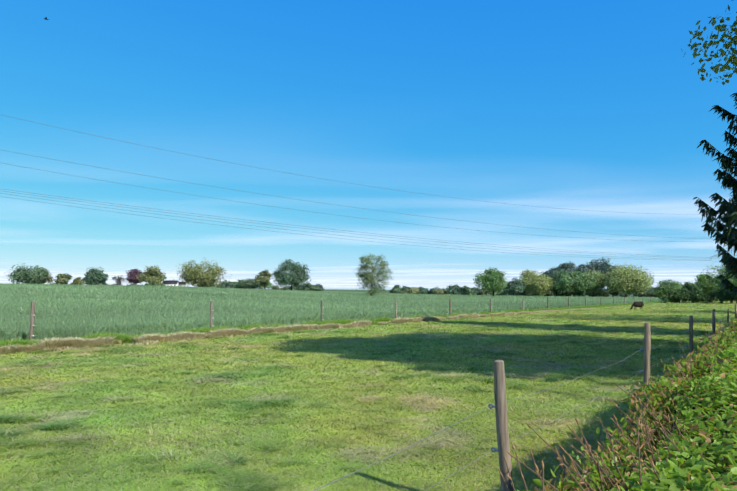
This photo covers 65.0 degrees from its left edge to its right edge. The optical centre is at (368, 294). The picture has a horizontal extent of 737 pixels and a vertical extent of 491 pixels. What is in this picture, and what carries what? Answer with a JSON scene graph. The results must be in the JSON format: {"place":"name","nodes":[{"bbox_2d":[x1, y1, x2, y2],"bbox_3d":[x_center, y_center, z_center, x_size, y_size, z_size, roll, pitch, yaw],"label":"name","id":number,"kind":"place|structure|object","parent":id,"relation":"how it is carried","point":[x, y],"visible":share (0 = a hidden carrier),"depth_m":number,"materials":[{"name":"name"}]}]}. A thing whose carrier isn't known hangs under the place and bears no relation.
{"place":"outdoors","nodes":[
{"label":"outdoors","id":0,"kind":"place"},
{"bbox_2d":[0,301,668,354],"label":"fence verge grass","id":1,"kind":"structure","parent":0,"point":[11,346],"depth_m":22.16,"materials":[{"name":"green plant"}]},
{"bbox_2d":[0,283,681,341],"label":"wheat field","id":2,"kind":"structure","parent":0,"point":[77,310],"depth_m":46.37,"materials":[{"name":"green plant"}]},
{"bbox_2d":[0,97,736,287],"bbox_3d":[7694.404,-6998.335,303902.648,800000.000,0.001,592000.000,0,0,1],"label":"cloud","id":3,"kind":"structure","parent":0,"point":[661,276],"depth_m":76218.92,"materials":[{"name":"white"}]},
{"bbox_2d":[0,289,736,490],"bbox_3d":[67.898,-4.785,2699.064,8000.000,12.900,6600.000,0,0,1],"label":"ground","id":4,"kind":"structure","parent":0,"point":[335,290],"depth_m":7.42,"materials":[{"name":"green plant"}]},
{"bbox_2d":[163,280,178,285],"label":"farmhouse","id":5,"kind":"object","parent":4,"relation":"on","point":[171,282],"visible":0.54,"depth_m":451.63,"materials":[{"name":"white paint"}]},
{"bbox_2d":[4,297,650,339],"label":"fence","id":6,"kind":"object","parent":4,"relation":"on","point":[32,323],"visible":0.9,"depth_m":22.59,"materials":[{"name":"brown wood"}]},
{"bbox_2d":[6,253,696,296],"bbox_3d":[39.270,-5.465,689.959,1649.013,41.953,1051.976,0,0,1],"label":"trees","id":7,"kind":"object","parent":4,"relation":"on","point":[567,279],"visible":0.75,"depth_m":301.86,"materials":[{"name":"green plant"}]},
{"bbox_2d":[313,304,736,490],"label":"fence","id":8,"kind":"object","parent":4,"relation":"on","point":[500,406],"visible":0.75,"depth_m":4.16,"materials":[{"name":"brown wood"}]},
{"bbox_2d":[498,313,736,490],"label":"beech hedge","id":9,"kind":"object","parent":4,"relation":"on","point":[685,431],"visible":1,"depth_m":2.53,"materials":[{"name":"green plant"}]},
{"bbox_2d":[630,301,643,308],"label":"horse","id":10,"kind":"object","parent":4,"relation":"on","point":[635,304],"visible":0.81,"depth_m":61.05,"materials":[{"name":"fur"}]},
{"bbox_2d":[653,264,736,303],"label":"trees","id":11,"kind":"object","parent":4,"relation":"on","point":[706,288],"visible":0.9,"depth_m":104.07,"materials":[{"name":"green plant"}]},
{"bbox_2d":[681,0,736,84],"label":"broadleaf","id":12,"kind":"object","parent":4,"relation":"on","point":[733,57],"visible":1,"depth_m":11.90,"materials":[{"name":"green plant"}]},
{"bbox_2d":[693,65,736,300],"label":"spruce","id":13,"kind":"object","parent":4,"relation":"on","point":[728,235],"visible":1,"depth_m":22.34,"materials":[{"name":"green plant"}]},
{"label":"pylon","id":14,"kind":"object","parent":4,"relation":"on","visible":0},
{"bbox_2d":[0,115,719,261],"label":"power line wires","id":15,"kind":"object","parent":14,"relation":"attached to","point":[332,214],"visible":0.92,"depth_m":164.99,"materials":[{"name":"grey metal"}]},
{"bbox_2d":[0,0,736,289],"label":"sky","id":16,"kind":"structure","parent":0,"point":[568,82],"materials":[{"name":"blue"}]}
]}

